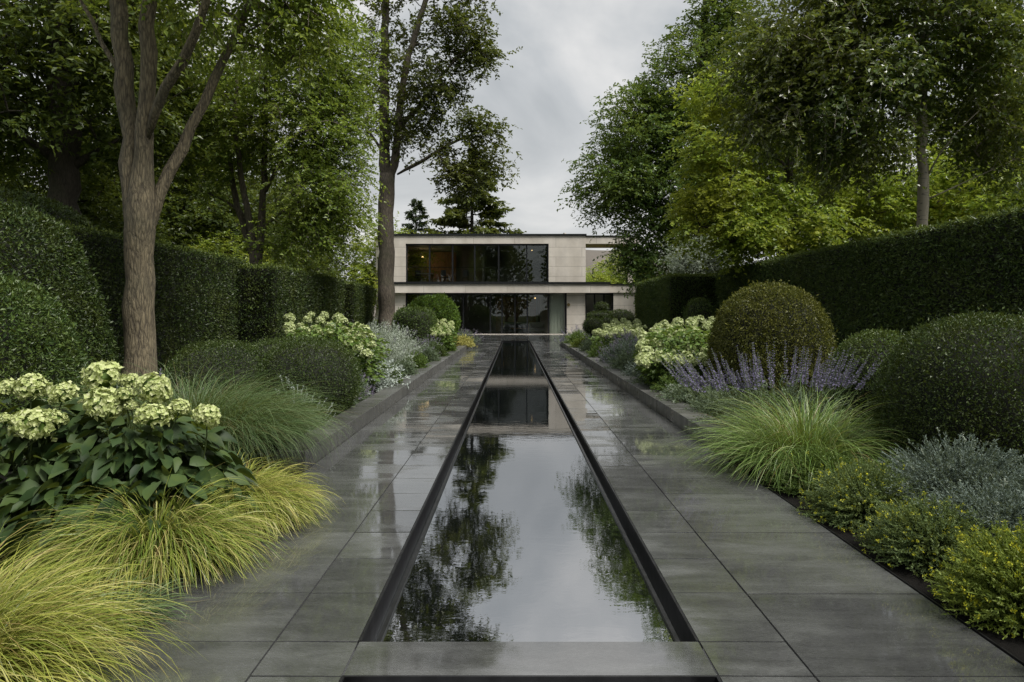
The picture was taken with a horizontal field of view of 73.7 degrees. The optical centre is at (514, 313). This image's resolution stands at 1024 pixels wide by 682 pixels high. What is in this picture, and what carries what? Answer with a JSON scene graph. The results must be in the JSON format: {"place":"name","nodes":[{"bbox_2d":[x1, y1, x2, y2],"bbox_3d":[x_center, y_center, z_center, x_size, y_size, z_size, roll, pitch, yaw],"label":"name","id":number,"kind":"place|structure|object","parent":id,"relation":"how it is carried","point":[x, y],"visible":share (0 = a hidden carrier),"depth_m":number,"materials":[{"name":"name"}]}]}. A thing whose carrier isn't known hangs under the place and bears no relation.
{"place":"outdoors","nodes":[
{"label":"outdoors","id":0,"kind":"place"},
{"bbox_2d":[0,470,302,638],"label":"soil","id":1,"kind":"structure","parent":0,"point":[5,478],"depth_m":3.80,"materials":[{"name":"soil"}]},
{"bbox_2d":[0,373,133,566],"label":"hydrangea","id":2,"kind":"object","parent":1,"relation":"on","point":[33,423],"visible":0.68,"depth_m":4.14,"materials":[{"name":"green plant"}]},
{"bbox_2d":[0,517,203,681],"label":"sedge","id":3,"kind":"object","parent":1,"relation":"on","point":[30,648],"visible":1,"depth_m":2.60,"materials":[{"name":"plant"}]},
{"bbox_2d":[40,564,208,657],"bbox_3d":[-1.843,1.326,3.146,0.838,0.252,0.873,0,0,0],"label":"grass tuft","id":4,"kind":"object","parent":1,"relation":"on","point":[150,597],"visible":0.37,"depth_m":3.20,"materials":[{"name":"plant"}]},
{"bbox_2d":[0,359,259,572],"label":"hydrangea","id":5,"kind":"object","parent":1,"relation":"on","point":[148,466],"visible":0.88,"depth_m":4.21,"materials":[{"name":"green plant"}]},
{"bbox_2d":[2,461,300,602],"bbox_3d":[-2.064,1.185,3.926,1.555,0.533,1.609,0,0,41],"label":"sedge","id":6,"kind":"object","parent":1,"relation":"on","point":[195,540],"visible":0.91,"depth_m":3.69,"materials":[{"name":"plant"}]},
{"bbox_2d":[181,448,344,545],"bbox_3d":[-1.978,1.224,4.742,1.648,0.454,1.601,0,0,0],"label":"sedge","id":7,"kind":"object","parent":1,"relation":"on","point":[286,492],"visible":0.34,"depth_m":4.68,"materials":[{"name":"plant"}]},
{"bbox_2d":[2,390,377,459],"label":"soil","id":8,"kind":"structure","parent":0,"point":[263,458],"depth_m":6.88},
{"bbox_2d":[0,185,100,231],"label":"hedge","id":9,"kind":"object","parent":8,"relation":"on","point":[58,210],"visible":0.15,"depth_m":12.28,"materials":[{"name":"green"}]},
{"bbox_2d":[0,197,123,391],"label":"topiary","id":10,"kind":"object","parent":8,"relation":"on","point":[32,247],"visible":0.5,"depth_m":8.99,"materials":[{"name":"green"}]},
{"bbox_2d":[116,368,202,410],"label":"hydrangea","id":11,"kind":"object","parent":8,"relation":"on","point":[171,386],"visible":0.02,"depth_m":6.88,"materials":[{"name":"green plant"}]},
{"bbox_2d":[0,355,362,472],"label":"ornamental grass","id":12,"kind":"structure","parent":8,"relation":"on","point":[253,424],"depth_m":6.35,"materials":[{"name":"plant"}]},
{"bbox_2d":[158,334,267,404],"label":"topiary","id":13,"kind":"object","parent":8,"relation":"on","point":[226,354],"visible":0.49,"depth_m":9.07,"materials":[{"name":"green"}]},
{"bbox_2d":[59,0,382,394],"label":"multi stem tree","id":14,"kind":"object","parent":8,"relation":"on","point":[143,197],"visible":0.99,"depth_m":10.03,"materials":[{"name":"brown plant"}]},
{"bbox_2d":[273,375,332,438],"bbox_3d":[-2.472,1.030,7.775,0.881,0.708,1.175,0,0,0],"label":"santolina","id":15,"kind":"object","parent":8,"relation":"on","point":[316,409],"visible":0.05,"depth_m":7.74,"materials":[{"name":"green plant"}]},
{"bbox_2d":[242,331,364,418],"bbox_3d":[-3.219,0.841,9.913,1.818,1.195,3.446,0,0,-21],"label":"topiary","id":16,"kind":"object","parent":8,"relation":"on","point":[330,362],"visible":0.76,"depth_m":8.74,"materials":[{"name":"green"}]},
{"bbox_2d":[283,311,391,390],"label":"hydrangea","id":17,"kind":"object","parent":8,"relation":"on","point":[359,343],"visible":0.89,"depth_m":11.92,"materials":[{"name":"green plant"}]},
{"bbox_2d":[353,374,374,404],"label":"lavender","id":18,"kind":"object","parent":8,"relation":"on","point":[362,397],"visible":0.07,"depth_m":10.31,"materials":[{"name":"grey plant"}]},
{"bbox_2d":[337,318,418,370],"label":"silver shrub","id":19,"kind":"object","parent":8,"relation":"on","point":[394,353],"visible":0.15,"depth_m":14.93,"materials":[{"name":"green plant"}]},
{"bbox_2d":[355,350,410,394],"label":"silver shrub","id":20,"kind":"object","parent":8,"relation":"on","point":[389,379],"visible":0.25,"depth_m":11.97,"materials":[{"name":"white plant"}]},
{"bbox_2d":[378,364,404,386],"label":"cushion plant","id":21,"kind":"object","parent":8,"relation":"on","point":[393,373],"visible":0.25,"depth_m":12.48,"materials":[{"name":"green plant"}]},
{"bbox_2d":[379,320,428,356],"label":"silver shrub","id":22,"kind":"object","parent":8,"relation":"on","point":[417,348],"visible":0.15,"depth_m":18.15,"materials":[{"name":"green plant"}]},
{"bbox_2d":[391,357,419,377],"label":"cushion plant","id":23,"kind":"object","parent":8,"relation":"on","point":[408,368],"visible":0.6,"depth_m":14.26,"materials":[{"name":"grey plant"}]},
{"bbox_2d":[391,304,437,346],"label":"topiary","id":24,"kind":"object","parent":8,"relation":"on","point":[421,322],"visible":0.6,"depth_m":22.87,"materials":[{"name":"green"}]},
{"bbox_2d":[404,350,430,369],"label":"cushion plant","id":25,"kind":"object","parent":8,"relation":"on","point":[421,361],"visible":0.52,"depth_m":16.05,"materials":[{"name":"green plant"}]},
{"bbox_2d":[413,334,441,353],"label":"lavender","id":26,"kind":"object","parent":8,"relation":"on","point":[431,342],"visible":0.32,"depth_m":20.35,"materials":[{"name":"grey plant"}]},
{"bbox_2d":[418,346,440,363],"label":"cushion plant","id":27,"kind":"object","parent":8,"relation":"on","point":[430,354],"visible":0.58,"depth_m":18.27,"materials":[{"name":"green plant"}]},
{"bbox_2d":[343,0,522,334],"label":"tree","id":28,"kind":"object","parent":8,"relation":"on","point":[457,27],"visible":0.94,"depth_m":26.44,"materials":[{"name":"green plant"}]},
{"bbox_2d":[405,292,462,338],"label":"topiary","id":29,"kind":"object","parent":8,"relation":"on","point":[444,306],"visible":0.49,"depth_m":28.01,"materials":[{"name":"green"}]},
{"bbox_2d":[430,342,448,356],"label":"cushion plant","id":30,"kind":"object","parent":8,"relation":"on","point":[441,348],"visible":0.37,"depth_m":20.48,"materials":[{"name":"green plant"}]},
{"bbox_2d":[427,318,458,348],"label":"hydrangea","id":31,"kind":"object","parent":8,"relation":"on","point":[442,327],"visible":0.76,"depth_m":23.10,"materials":[{"name":"green plant"}]},
{"bbox_2d":[438,337,457,352],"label":"cushion plant","id":32,"kind":"object","parent":8,"relation":"on","point":[453,348],"visible":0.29,"depth_m":23.32,"materials":[{"name":"green plant"}]},
{"bbox_2d":[454,333,476,346],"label":"cushion plant","id":33,"kind":"object","parent":8,"relation":"on","point":[465,340],"visible":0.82,"depth_m":27.70,"materials":[{"name":"yellow plant"}]},
{"bbox_2d":[457,327,484,343],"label":"lavender","id":34,"kind":"object","parent":8,"relation":"on","point":[466,332],"visible":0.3,"depth_m":30.36,"materials":[{"name":"grey plant"}]},
{"bbox_2d":[8,438,879,662],"bbox_3d":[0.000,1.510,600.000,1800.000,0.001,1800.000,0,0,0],"label":"ground","id":35,"kind":"structure","parent":0,"point":[25,463],"depth_m":6.77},
{"bbox_2d":[0,270,92,468],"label":"topiary","id":36,"kind":"object","parent":35,"relation":"on","point":[30,343],"visible":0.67,"depth_m":6.85,"materials":[{"name":"green"}]},
{"bbox_2d":[0,85,194,246],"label":"background tree","id":37,"kind":"object","parent":35,"relation":"on","point":[100,200],"visible":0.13,"depth_m":23.24,"materials":[{"name":"green plant"}]},
{"bbox_2d":[0,0,245,214],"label":"tree","id":38,"kind":"object","parent":35,"relation":"on","point":[62,67],"visible":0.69,"depth_m":17.48,"materials":[{"name":"green plant"}]},
{"bbox_2d":[6,216,247,375],"bbox_3d":[-7.515,-0.018,8.252,1.690,3.056,18.631,0,0,0],"label":"hedge","id":39,"kind":"object","parent":35,"relation":"on","point":[196,291],"visible":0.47,"depth_m":13.86,"materials":[{"name":"green"}]},
{"bbox_2d":[41,44,258,236],"bbox_3d":[-20.042,-6.720,37.979,12.093,16.614,14.532,0,0,-36],"label":"background tree","id":40,"kind":"object","parent":35,"relation":"on","point":[193,182],"visible":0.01,"depth_m":35.81,"materials":[{"name":"green plant"}]},
{"bbox_2d":[46,53,305,270],"bbox_3d":[-14.729,-5.076,29.713,11.625,13.292,9.674,0,0,0],"label":"background tree","id":41,"kind":"object","parent":35,"relation":"on","point":[190,223],"visible":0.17,"depth_m":27.83,"materials":[{"name":"green plant"}]},
{"bbox_2d":[181,227,285,264],"bbox_3d":[-11.054,-1.014,27.045,4.871,5.040,4.644,0,0,-18],"label":"tree","id":42,"kind":"object","parent":35,"relation":"on","point":[241,253],"visible":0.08,"depth_m":26.34,"materials":[{"name":"green plant"}]},
{"bbox_2d":[154,2,394,273],"bbox_3d":[-7.819,-3.970,20.935,8.426,10.963,7.088,0,0,0],"label":"multi stem tree","id":43,"kind":"object","parent":35,"relation":"on","point":[331,190],"visible":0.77,"depth_m":20.14,"materials":[{"name":"green plant"}]},
{"bbox_2d":[229,171,350,279],"bbox_3d":[-13.268,-3.235,37.771,6.966,9.570,8.370,0,0,21],"label":"background tree","id":44,"kind":"object","parent":35,"relation":"on","point":[312,268],"visible":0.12,"depth_m":37.78,"materials":[{"name":"green plant"}]},
{"bbox_2d":[235,261,346,343],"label":"hedge","id":45,"kind":"object","parent":35,"relation":"on","point":[270,296],"visible":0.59,"depth_m":17.11,"materials":[{"name":"green"}]},
{"bbox_2d":[250,153,373,281],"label":"background tree","id":46,"kind":"object","parent":35,"relation":"on","point":[337,267],"visible":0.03,"depth_m":48.68,"materials":[{"name":"green plant"}]},
{"bbox_2d":[342,280,375,328],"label":"hedge","id":47,"kind":"object","parent":35,"relation":"on","point":[359,306],"visible":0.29,"depth_m":26.38,"materials":[{"name":"green"}]},
{"bbox_2d":[273,345,469,475],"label":"kerb","id":48,"kind":"structure","parent":35,"relation":"on","point":[374,406],"depth_m":8.55,"materials":[{"name":"stone"}]},
{"bbox_2d":[332,211,444,316],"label":"background tree","id":49,"kind":"object","parent":35,"relation":"on","point":[368,273],"visible":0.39,"depth_m":50.60,"materials":[{"name":"green plant"}]},
{"bbox_2d":[375,197,434,319],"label":"conifer tree","id":50,"kind":"object","parent":35,"relation":"on","point":[419,207],"visible":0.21,"depth_m":65.69,"materials":[{"name":"green plant"}]},
{"bbox_2d":[416,150,526,233],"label":"tree","id":51,"kind":"object","parent":35,"relation":"on","point":[486,207],"visible":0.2,"depth_m":61.00,"materials":[{"name":"green plant"}]},
{"bbox_2d":[375,233,639,334],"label":"modern house","id":52,"kind":"structure","parent":35,"relation":"on","point":[544,268],"depth_m":48.05,"materials":[{"name":"stone"}]},
{"bbox_2d":[406,244,548,281],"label":"window","id":53,"kind":"structure","parent":52,"relation":"in","point":[407,245],"depth_m":48.12,"materials":[{"name":"grey metal"}]},
{"bbox_2d":[406,293,548,333],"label":"window","id":54,"kind":"structure","parent":52,"relation":"in","point":[451,294],"depth_m":48.02,"materials":[{"name":"grey metal"}]},
{"bbox_2d":[503,322,526,332],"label":"sofa","id":55,"kind":"object","parent":52,"relation":"on","point":[507,326],"visible":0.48,"depth_m":50.82,"materials":[{"name":"grey fabric"}]},
{"bbox_2d":[529,322,544,332],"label":"sofa","id":56,"kind":"object","parent":52,"relation":"on","point":[536,326],"visible":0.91,"depth_m":50.15,"materials":[{"name":"fabric"}]},
{"bbox_2d":[550,294,563,333],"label":"curtain","id":57,"kind":"object","parent":52,"relation":"hanging from","point":[556,313],"visible":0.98,"depth_m":48.24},
{"bbox_2d":[585,293,612,317],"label":"window","id":58,"kind":"structure","parent":52,"relation":"in","point":[594,294],"depth_m":48.05,"materials":[{"name":"grey metal"}]},
{"bbox_2d":[339,341,721,681],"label":"reflecting pool","id":59,"kind":"structure","parent":35,"relation":"in","point":[680,623],"depth_m":3.79,"materials":[{"name":"black metal"}]},
{"bbox_2d":[344,642,715,674],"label":"stepping slab","id":60,"kind":"structure","parent":59,"relation":"on","point":[529,658],"depth_m":2.87,"materials":[{"name":"stone"}]},
{"bbox_2d":[586,262,618,283],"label":"background tree","id":61,"kind":"object","parent":35,"relation":"on","point":[601,277],"visible":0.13,"depth_m":56.88,"materials":[{"name":"green plant"}]},
{"bbox_2d":[587,249,645,311],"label":"background tree","id":62,"kind":"object","parent":35,"relation":"on","point":[620,279],"visible":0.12,"depth_m":59.15,"materials":[{"name":"green plant"}]},
{"bbox_2d":[560,341,739,449],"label":"kerb","id":63,"kind":"structure","parent":35,"relation":"on","point":[677,414],"depth_m":10.12,"materials":[{"name":"stone"}]},
{"bbox_2d":[633,272,717,351],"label":"hedge","id":64,"kind":"object","parent":35,"relation":"on","point":[667,297],"visible":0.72,"depth_m":23.69,"materials":[{"name":"green"}]},
{"bbox_2d":[554,0,805,303],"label":"tree","id":65,"kind":"object","parent":35,"relation":"on","point":[626,185],"visible":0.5,"depth_m":34.34,"materials":[{"name":"green plant"}]},
{"bbox_2d":[654,234,744,273],"bbox_3d":[7.298,-0.964,26.775,3.790,4.933,3.352,0,0,0],"label":"silver tree","id":66,"kind":"object","parent":35,"relation":"on","point":[682,264],"visible":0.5,"depth_m":26.34,"materials":[{"name":"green plant"}]},
{"bbox_2d":[722,102,927,257],"bbox_3d":[15.473,-5.076,33.634,11.625,13.292,9.674,0,0,-34],"label":"background tree","id":67,"kind":"object","parent":35,"relation":"on","point":[913,160],"depth_m":31.86,"materials":[{"name":"green plant"}]},
{"bbox_2d":[658,39,1012,282],"bbox_3d":[10.031,-3.786,21.250,11.397,10.599,6.208,0,0,0],"label":"maple tree","id":68,"kind":"object","parent":35,"relation":"on","point":[751,226],"visible":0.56,"depth_m":20.32,"materials":[{"name":"green plant"}]},
{"bbox_2d":[683,0,1023,228],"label":"birch tree","id":69,"kind":"object","parent":35,"relation":"on","point":[804,70],"visible":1,"depth_m":13.18,"materials":[{"name":"green plant"}]},
{"bbox_2d":[709,447,1023,665],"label":"edging strip","id":70,"kind":"object","parent":35,"relation":"on","point":[1008,653],"visible":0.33,"depth_m":3.64,"materials":[{"name":"black metal"}]},
{"bbox_2d":[714,203,1023,360],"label":"hedge","id":71,"kind":"object","parent":35,"relation":"on","point":[899,280],"visible":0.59,"depth_m":11.93,"materials":[{"name":"green"}]},
{"bbox_2d":[874,0,1023,233],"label":"background tree","id":72,"kind":"object","parent":35,"relation":"on","point":[937,95],"visible":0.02,"depth_m":30.33,"materials":[{"name":"green plant"}]},
{"bbox_2d":[876,64,1023,231],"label":"background tree","id":73,"kind":"object","parent":35,"relation":"on","point":[950,151],"depth_m":23.68,"materials":[{"name":"green plant"}]},
{"bbox_2d":[881,108,1023,232],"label":"background tree","id":74,"kind":"object","parent":35,"relation":"on","point":[1000,205],"visible":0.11,"depth_m":19.49,"materials":[{"name":"green plant"}]},
{"bbox_2d":[0,0,1023,280],"label":"sky","id":75,"kind":"structure","parent":0,"point":[572,52],"materials":[{"name":"grey"}]},
{"bbox_2d":[373,250,666,318],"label":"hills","id":76,"kind":"structure","parent":0,"point":[591,255],"depth_m":220.80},
{"bbox_2d":[374,342,680,641],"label":"water","id":77,"kind":"structure","parent":0,"point":[523,540],"depth_m":4.43,"materials":[{"name":"liquid"}]},
{"bbox_2d":[45,334,1023,681],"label":"paving","id":78,"kind":"structure","parent":0,"point":[825,604],"depth_m":3.81,"materials":[{"name":"stone"}]},
{"bbox_2d":[621,343,869,438],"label":"soil","id":79,"kind":"structure","parent":0,"point":[771,417],"depth_m":8.74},
{"bbox_2d":[561,329,586,342],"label":"cushion plant","id":80,"kind":"object","parent":79,"relation":"on","point":[573,336],"visible":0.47,"depth_m":29.43,"materials":[{"name":"green plant"}]},
{"bbox_2d":[554,325,595,342],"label":"lavender","id":81,"kind":"object","parent":79,"relation":"on","point":[572,333],"visible":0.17,"depth_m":30.23,"materials":[{"name":"grey plant"}]},
{"bbox_2d":[567,338,586,347],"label":"cushion plant","id":82,"kind":"object","parent":79,"relation":"on","point":[576,343],"visible":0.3,"depth_m":25.95,"materials":[{"name":"green plant"}]},
{"bbox_2d":[576,337,598,351],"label":"cushion plant","id":83,"kind":"object","parent":79,"relation":"on","point":[585,347],"visible":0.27,"depth_m":23.11,"materials":[{"name":"green plant"}]},
{"bbox_2d":[584,340,611,358],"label":"cushion plant","id":84,"kind":"object","parent":79,"relation":"on","point":[593,352],"visible":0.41,"depth_m":20.19,"materials":[{"name":"green plant"}]},
{"bbox_2d":[582,301,635,335],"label":"topiary","id":85,"kind":"object","parent":79,"relation":"on","point":[599,316],"visible":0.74,"depth_m":26.56,"materials":[{"name":"green"}]},
{"bbox_2d":[598,345,625,363],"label":"cushion plant","id":86,"kind":"object","parent":79,"relation":"on","point":[608,355],"visible":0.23,"depth_m":17.84,"materials":[{"name":"green plant"}]},
{"bbox_2d":[588,318,647,351],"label":"hydrangea","id":87,"kind":"object","parent":79,"relation":"on","point":[614,326],"visible":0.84,"depth_m":20.52,"materials":[{"name":"green plant"}]},
{"bbox_2d":[604,348,635,370],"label":"cushion plant","id":88,"kind":"object","parent":79,"relation":"on","point":[624,357],"visible":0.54,"depth_m":15.67,"materials":[{"name":"green plant"}]},
{"bbox_2d":[595,327,649,365],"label":"lavender","id":89,"kind":"object","parent":79,"relation":"on","point":[630,344],"visible":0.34,"depth_m":17.48,"materials":[{"name":"grey plant"}]},
{"bbox_2d":[620,359,642,377],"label":"cushion plant","id":90,"kind":"object","parent":79,"relation":"on","point":[631,371],"visible":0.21,"depth_m":14.08,"materials":[{"name":"plant"}]},
{"bbox_2d":[627,370,668,386],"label":"cushion plant","id":91,"kind":"object","parent":79,"relation":"on","point":[640,381],"visible":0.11,"depth_m":12.28,"materials":[{"name":"green plant"}]},
{"bbox_2d":[632,315,715,385],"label":"hydrangea","id":92,"kind":"object","parent":79,"relation":"on","point":[650,350],"visible":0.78,"depth_m":11.89,"materials":[{"name":"green plant"}]},
{"bbox_2d":[649,369,704,393],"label":"cushion plant","id":93,"kind":"object","parent":79,"relation":"on","point":[664,381],"visible":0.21,"depth_m":11.17,"materials":[{"name":"green plant"}]},
{"bbox_2d":[655,379,722,408],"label":"cushion plant","id":94,"kind":"object","parent":79,"relation":"on","point":[681,393],"visible":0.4,"depth_m":9.98,"materials":[{"name":"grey plant"}]},
{"bbox_2d":[681,295,716,350],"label":"topiary","id":95,"kind":"object","parent":79,"relation":"on","point":[700,306],"visible":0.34,"depth_m":20.22,"materials":[{"name":"green"}]},
{"bbox_2d":[684,385,737,418],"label":"cushion plant","id":96,"kind":"object","parent":79,"relation":"on","point":[700,405],"visible":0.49,"depth_m":8.91,"materials":[{"name":"green plant"}]},
{"bbox_2d":[703,279,837,407],"bbox_3d":[3.905,0.432,10.488,1.989,1.938,2.033,0,0,0],"label":"topiary","id":97,"kind":"object","parent":79,"relation":"on","point":[760,315],"visible":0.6,"depth_m":9.87,"materials":[{"name":"green"}]},
{"bbox_2d":[658,341,891,433],"bbox_3d":[2.888,0.841,7.744,2.484,1.113,1.294,0,0,0],"label":"salvia","id":98,"kind":"object","parent":79,"relation":"on","point":[833,381],"visible":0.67,"depth_m":7.64,"materials":[{"name":"purple plant"}]},
{"bbox_2d":[822,324,914,429],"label":"topiary","id":99,"kind":"object","parent":79,"relation":"on","point":[875,346],"visible":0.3,"depth_m":8.05,"materials":[{"name":"green"}]},
{"bbox_2d":[664,378,922,494],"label":"ornamental grass","id":100,"kind":"object","parent":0,"point":[793,435],"depth_m":6.18,"materials":[{"name":"plant"}]},
{"bbox_2d":[713,449,1023,661],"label":"soil","id":101,"kind":"structure","parent":0,"point":[1014,646],"depth_m":3.83,"materials":[{"name":"soil"}]},
{"bbox_2d":[762,444,873,499],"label":"shrub","id":102,"kind":"object","parent":101,"relation":"on","point":[794,484],"visible":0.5,"depth_m":5.54,"materials":[{"name":"green plant"}]},
{"bbox_2d":[796,453,927,532],"bbox_3d":[2.477,1.232,4.858,0.921,0.472,0.954,0,0,0],"label":"shrub","id":103,"kind":"object","parent":101,"relation":"on","point":[842,497],"visible":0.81,"depth_m":4.73,"materials":[{"name":"green plant"}]},
{"bbox_2d":[863,457,939,489],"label":"shrub","id":104,"kind":"object","parent":101,"relation":"on","point":[895,466],"depth_m":5.40,"materials":[{"name":"green plant"}]},
{"bbox_2d":[852,491,1004,583],"bbox_3d":[2.455,1.260,4.015,0.786,0.416,0.914,0,0,0],"label":"shrub","id":105,"kind":"object","parent":101,"relation":"on","point":[896,532],"visible":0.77,"depth_m":3.93,"materials":[{"name":"green plant"}]},
{"bbox_2d":[862,304,1023,484],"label":"topiary","id":106,"kind":"object","parent":101,"relation":"on","point":[955,380],"visible":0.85,"depth_m":5.47,"materials":[{"name":"green"}]},
{"bbox_2d":[862,427,1023,525],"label":"santolina","id":107,"kind":"object","parent":101,"relation":"on","point":[940,474],"visible":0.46,"depth_m":4.67,"materials":[{"name":"blue plant"}]},
{"bbox_2d":[881,474,1023,570],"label":"santolina","id":108,"kind":"object","parent":101,"relation":"on","point":[1005,506],"visible":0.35,"depth_m":4.07,"materials":[{"name":"blue plant"}]},
{"bbox_2d":[922,515,1023,638],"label":"shrub","id":109,"kind":"object","parent":101,"relation":"on","point":[990,585],"visible":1,"depth_m":3.23,"materials":[{"name":"green plant"}]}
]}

